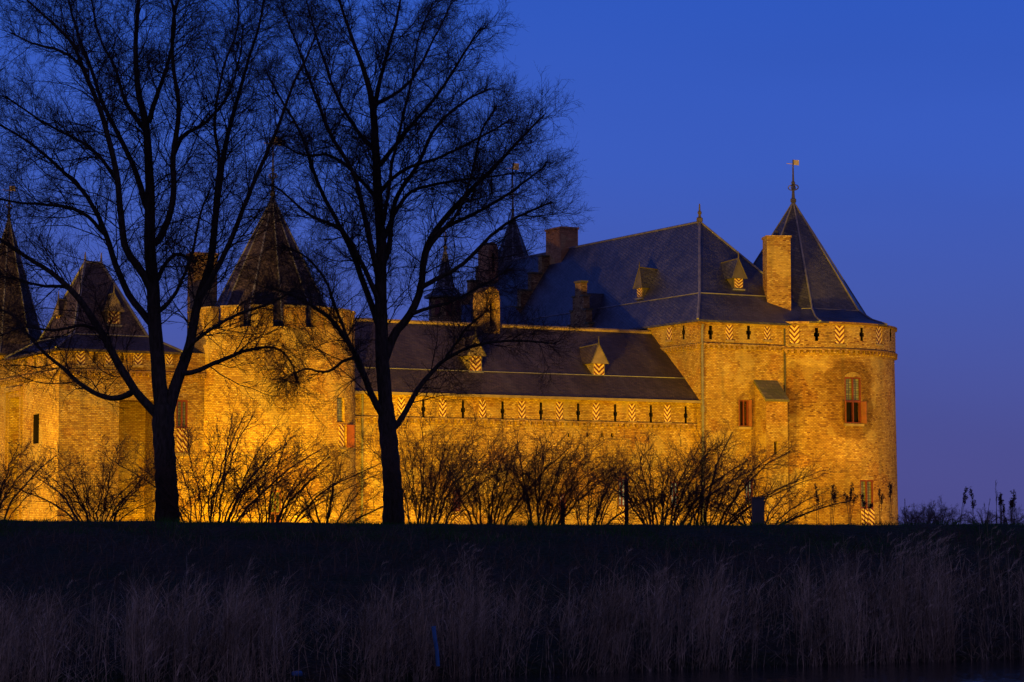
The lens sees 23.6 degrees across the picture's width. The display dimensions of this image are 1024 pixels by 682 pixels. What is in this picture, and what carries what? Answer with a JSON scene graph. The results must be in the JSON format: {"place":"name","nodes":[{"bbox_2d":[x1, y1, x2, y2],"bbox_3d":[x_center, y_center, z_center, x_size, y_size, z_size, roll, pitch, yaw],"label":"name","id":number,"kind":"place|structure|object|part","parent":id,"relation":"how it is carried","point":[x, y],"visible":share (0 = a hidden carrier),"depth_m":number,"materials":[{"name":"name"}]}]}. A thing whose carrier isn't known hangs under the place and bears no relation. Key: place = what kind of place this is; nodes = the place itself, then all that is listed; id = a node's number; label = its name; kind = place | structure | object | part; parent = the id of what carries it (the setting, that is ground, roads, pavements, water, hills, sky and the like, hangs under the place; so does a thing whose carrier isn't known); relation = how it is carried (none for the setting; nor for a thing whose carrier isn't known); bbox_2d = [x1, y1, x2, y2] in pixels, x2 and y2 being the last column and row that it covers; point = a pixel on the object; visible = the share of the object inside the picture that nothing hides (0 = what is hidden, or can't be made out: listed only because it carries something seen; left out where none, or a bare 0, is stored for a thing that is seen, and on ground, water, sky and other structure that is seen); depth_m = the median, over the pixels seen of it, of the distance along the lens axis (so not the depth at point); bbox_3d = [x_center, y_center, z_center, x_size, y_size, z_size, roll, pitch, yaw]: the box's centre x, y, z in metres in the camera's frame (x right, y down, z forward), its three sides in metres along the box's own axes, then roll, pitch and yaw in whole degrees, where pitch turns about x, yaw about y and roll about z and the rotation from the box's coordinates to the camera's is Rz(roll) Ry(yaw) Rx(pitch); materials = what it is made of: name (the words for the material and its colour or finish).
{"place":"outdoors","nodes":[
{"label":"outdoors","id":0,"kind":"place"},
{"bbox_2d":[0,515,1023,681],"bbox_3d":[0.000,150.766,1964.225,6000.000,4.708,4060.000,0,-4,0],"label":"ground","id":1,"kind":"structure","parent":0,"point":[342,675],"depth_m":63.42,"materials":[{"name":"black plant"}]},
{"bbox_2d":[0,427,88,518],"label":"leafless bush","id":2,"kind":"object","parent":1,"relation":"on","point":[3,485],"visible":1,"depth_m":77.38,"materials":[{"name":"brown plant"}]},
{"bbox_2d":[0,426,197,520],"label":"leafless bush","id":3,"kind":"object","parent":1,"relation":"on","point":[103,509],"visible":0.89,"depth_m":80.02,"materials":[{"name":"brown plant"}]},
{"bbox_2d":[0,0,374,521],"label":"bare tree","id":4,"kind":"object","parent":1,"relation":"on","point":[165,398],"visible":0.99,"depth_m":79.82,"materials":[{"name":"black plant"}]},
{"bbox_2d":[97,380,366,522],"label":"leafless bush","id":5,"kind":"object","parent":1,"relation":"on","point":[225,473],"visible":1,"depth_m":78.64,"materials":[{"name":"brown plant"}]},
{"bbox_2d":[291,671,301,675],"bbox_3d":[-4.428,6.854,50.442,0.232,0.126,0.116,1,-4,-9],"label":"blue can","id":6,"kind":"object","parent":1,"relation":"on","point":[296,673],"visible":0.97,"depth_m":50.39,"materials":[{"name":"metal"}]},
{"bbox_2d":[198,415,407,522],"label":"leafless bush","id":7,"kind":"object","parent":1,"relation":"on","point":[290,497],"visible":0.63,"depth_m":82.54,"materials":[{"name":"brown plant"}]},
{"bbox_2d":[275,455,422,522],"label":"leafless bush","id":8,"kind":"object","parent":1,"relation":"on","point":[329,512],"visible":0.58,"depth_m":85.63,"materials":[{"name":"brown plant"}]},
{"bbox_2d":[228,0,600,523],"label":"bare tree","id":9,"kind":"object","parent":1,"relation":"on","point":[384,343],"visible":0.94,"depth_m":84.08,"materials":[{"name":"black plant"}]},
{"bbox_2d":[0,141,897,524],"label":"castle","id":10,"kind":"structure","parent":1,"relation":"on","point":[778,341],"depth_m":145.62,"materials":[{"name":"brick"}]},
{"bbox_2d":[175,394,189,455],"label":"window","id":11,"kind":"structure","parent":10,"relation":"in","point":[182,404],"depth_m":130.24,"materials":[{"name":"red paint"}]},
{"bbox_2d":[269,485,280,522],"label":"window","id":12,"kind":"structure","parent":10,"relation":"in","point":[279,501],"depth_m":129.16,"materials":[{"name":"glass"}]},
{"bbox_2d":[337,398,341,421],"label":"window","id":13,"kind":"structure","parent":10,"relation":"in","point":[339,406],"depth_m":131.90,"materials":[{"name":"grey glass"}]},
{"bbox_2d":[347,425,354,447],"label":"window","id":14,"kind":"structure","parent":10,"relation":"in","point":[350,428],"depth_m":132.25,"materials":[{"name":"red paint"}]},
{"bbox_2d":[454,487,460,523],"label":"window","id":15,"kind":"structure","parent":10,"relation":"in","point":[457,517],"depth_m":138.47,"materials":[{"name":"glass"}]},
{"bbox_2d":[618,478,624,522],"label":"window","id":16,"kind":"structure","parent":10,"relation":"in","point":[622,505],"depth_m":143.56,"materials":[{"name":"yellow paint"}]},
{"bbox_2d":[670,476,678,524],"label":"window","id":17,"kind":"structure","parent":10,"relation":"in","point":[674,476],"depth_m":145.29,"materials":[{"name":"glass"}]},
{"bbox_2d":[738,395,751,429],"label":"window","id":18,"kind":"structure","parent":10,"relation":"in","point":[743,398],"depth_m":147.65,"materials":[{"name":"red paint"}]},
{"bbox_2d":[745,476,752,523],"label":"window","id":19,"kind":"structure","parent":10,"relation":"in","point":[746,476],"depth_m":147.25,"materials":[{"name":"glass"}]},
{"bbox_2d":[844,372,866,425],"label":"window","id":20,"kind":"structure","parent":10,"relation":"in","point":[852,379],"depth_m":149.72,"materials":[{"name":"glass"}]},
{"bbox_2d":[860,475,874,524],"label":"window","id":21,"kind":"structure","parent":10,"relation":"in","point":[866,481],"depth_m":149.64,"materials":[{"name":"red paint"}]},
{"bbox_2d":[346,386,565,523],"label":"leafless bush","id":22,"kind":"object","parent":1,"relation":"on","point":[432,497],"visible":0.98,"depth_m":78.68,"materials":[{"name":"brown plant"}]},
{"bbox_2d":[404,408,590,524],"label":"leafless bush","id":23,"kind":"object","parent":1,"relation":"on","point":[493,503],"visible":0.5,"depth_m":81.69,"materials":[{"name":"brown plant"}]},
{"bbox_2d":[0,515,1023,681],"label":"reeds","id":24,"kind":"object","parent":1,"relation":"on","point":[232,633],"visible":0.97,"depth_m":54.22,"materials":[{"name":"plant"}]},
{"bbox_2d":[431,626,439,665],"bbox_3d":[-1.603,6.396,51.364,0.185,0.842,0.099,0,-4,0],"label":"marker pole","id":25,"kind":"object","parent":24,"relation":"in","point":[436,648],"visible":1,"depth_m":51.33,"materials":[{"name":"blue plastic"}]},
{"bbox_2d":[0,505,1022,635],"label":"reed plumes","id":26,"kind":"object","parent":24,"relation":"attached to","point":[664,569],"visible":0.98,"depth_m":58.02,"materials":[{"name":"brown plant"}]},
{"bbox_2d":[0,520,1023,641],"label":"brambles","id":27,"kind":"object","parent":1,"relation":"on","point":[330,552],"visible":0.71,"depth_m":64.35,"materials":[{"name":"black plant"}]},
{"bbox_2d":[483,414,639,524],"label":"leafless bush","id":28,"kind":"object","parent":1,"relation":"on","point":[549,500],"visible":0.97,"depth_m":79.55,"materials":[{"name":"brown plant"}]},
{"bbox_2d":[544,431,671,524],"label":"leafless bush","id":29,"kind":"object","parent":1,"relation":"on","point":[602,513],"visible":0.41,"depth_m":84.82,"materials":[{"name":"brown plant"}]},
{"bbox_2d":[625,479,628,524],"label":"short post","id":30,"kind":"object","parent":1,"relation":"on","point":[626,515],"visible":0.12,"depth_m":81.74,"materials":[{"name":"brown wood"}]},
{"bbox_2d":[584,415,786,524],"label":"leafless bush","id":31,"kind":"object","parent":1,"relation":"on","point":[661,498],"visible":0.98,"depth_m":78.70,"materials":[{"name":"brown plant"}]},
{"bbox_2d":[654,416,852,524],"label":"leafless bush","id":32,"kind":"object","parent":1,"relation":"on","point":[734,518],"visible":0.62,"depth_m":80.72,"materials":[{"name":"brown plant"}]},
{"bbox_2d":[751,497,764,524],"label":"cabinet","id":33,"kind":"object","parent":1,"relation":"on","point":[758,509],"visible":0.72,"depth_m":77.68,"materials":[{"name":"grey metal"}]},
{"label":"door","id":34,"kind":"part","parent":33,"relation":"part of","materials":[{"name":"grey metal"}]},
{"bbox_2d":[703,470,860,525],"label":"leafless bush","id":35,"kind":"object","parent":1,"relation":"on","point":[801,514],"visible":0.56,"depth_m":83.52,"materials":[{"name":"black plant"}]},
{"bbox_2d":[813,483,819,520],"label":"dried weed","id":36,"kind":"object","parent":1,"relation":"on","point":[816,494],"visible":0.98,"depth_m":75.81,"materials":[{"name":"black plant"}]},
{"bbox_2d":[830,484,838,523],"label":"dried weed","id":37,"kind":"object","parent":1,"relation":"on","point":[834,495],"visible":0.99,"depth_m":76.84,"materials":[{"name":"black plant"}]},
{"bbox_2d":[843,481,857,524],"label":"dried weed","id":38,"kind":"object","parent":1,"relation":"on","point":[846,501],"visible":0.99,"depth_m":77.81,"materials":[{"name":"black plant"}]},
{"bbox_2d":[860,494,873,523],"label":"dried weed","id":39,"kind":"object","parent":1,"relation":"on","point":[862,497],"visible":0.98,"depth_m":75.82,"materials":[{"name":"black plant"}]},
{"bbox_2d":[877,488,885,524],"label":"dried weed","id":40,"kind":"object","parent":1,"relation":"on","point":[882,496],"visible":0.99,"depth_m":76.83,"materials":[{"name":"black plant"}]},
{"bbox_2d":[887,481,892,523],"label":"dried weed","id":41,"kind":"object","parent":1,"relation":"on","point":[890,489],"visible":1,"depth_m":77.87,"materials":[{"name":"black plant"}]},
{"bbox_2d":[888,507,933,524],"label":"distant shrub","id":42,"kind":"object","parent":1,"relation":"on","point":[912,519],"visible":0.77,"depth_m":83.58,"materials":[{"name":"black plant"}]},
{"bbox_2d":[908,500,949,523],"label":"distant shrub","id":43,"kind":"object","parent":1,"relation":"on","point":[930,513],"visible":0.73,"depth_m":84.72,"materials":[{"name":"black plant"}]},
{"bbox_2d":[917,494,971,524],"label":"distant shrub","id":44,"kind":"object","parent":1,"relation":"on","point":[951,513],"visible":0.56,"depth_m":86.64,"materials":[{"name":"black plant"}]},
{"bbox_2d":[960,486,967,522],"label":"dried weed","id":45,"kind":"object","parent":1,"relation":"on","point":[964,498],"visible":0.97,"depth_m":76.84,"materials":[{"name":"black plant"}]},
{"bbox_2d":[968,486,976,522],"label":"dried weed","id":46,"kind":"object","parent":1,"relation":"on","point":[973,505],"visible":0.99,"depth_m":77.84,"materials":[{"name":"black plant"}]},
{"bbox_2d":[958,508,1008,523],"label":"distant shrub","id":47,"kind":"object","parent":1,"relation":"on","point":[981,519],"visible":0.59,"depth_m":86.96,"materials":[{"name":"black plant"}]},
{"bbox_2d":[995,481,997,523],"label":"dried weed","id":48,"kind":"object","parent":1,"relation":"on","point":[996,503],"visible":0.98,"depth_m":76.81,"materials":[{"name":"black plant"}]},
{"bbox_2d":[998,492,1004,522],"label":"dried weed","id":49,"kind":"object","parent":1,"relation":"on","point":[1000,500],"visible":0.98,"depth_m":77.82,"materials":[{"name":"black plant"}]},
{"bbox_2d":[983,505,1023,524],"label":"distant shrub","id":50,"kind":"object","parent":1,"relation":"on","point":[1004,519],"visible":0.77,"depth_m":85.66,"materials":[{"name":"black plant"}]},
{"bbox_2d":[1008,489,1016,522],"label":"dried weed","id":51,"kind":"object","parent":1,"relation":"on","point":[1012,504],"visible":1,"depth_m":75.81,"materials":[{"name":"black plant"}]},
{"bbox_2d":[0,0,1023,524],"label":"sky","id":52,"kind":"structure","parent":0,"point":[902,120],"materials":[{"name":"blue"}]},
{"bbox_2d":[345,658,1023,681],"bbox_3d":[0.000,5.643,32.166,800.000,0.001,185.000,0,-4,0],"label":"water","id":53,"kind":"structure","parent":0,"point":[991,670],"depth_m":53.07,"materials":[{"name":"black liquid"}]}
]}

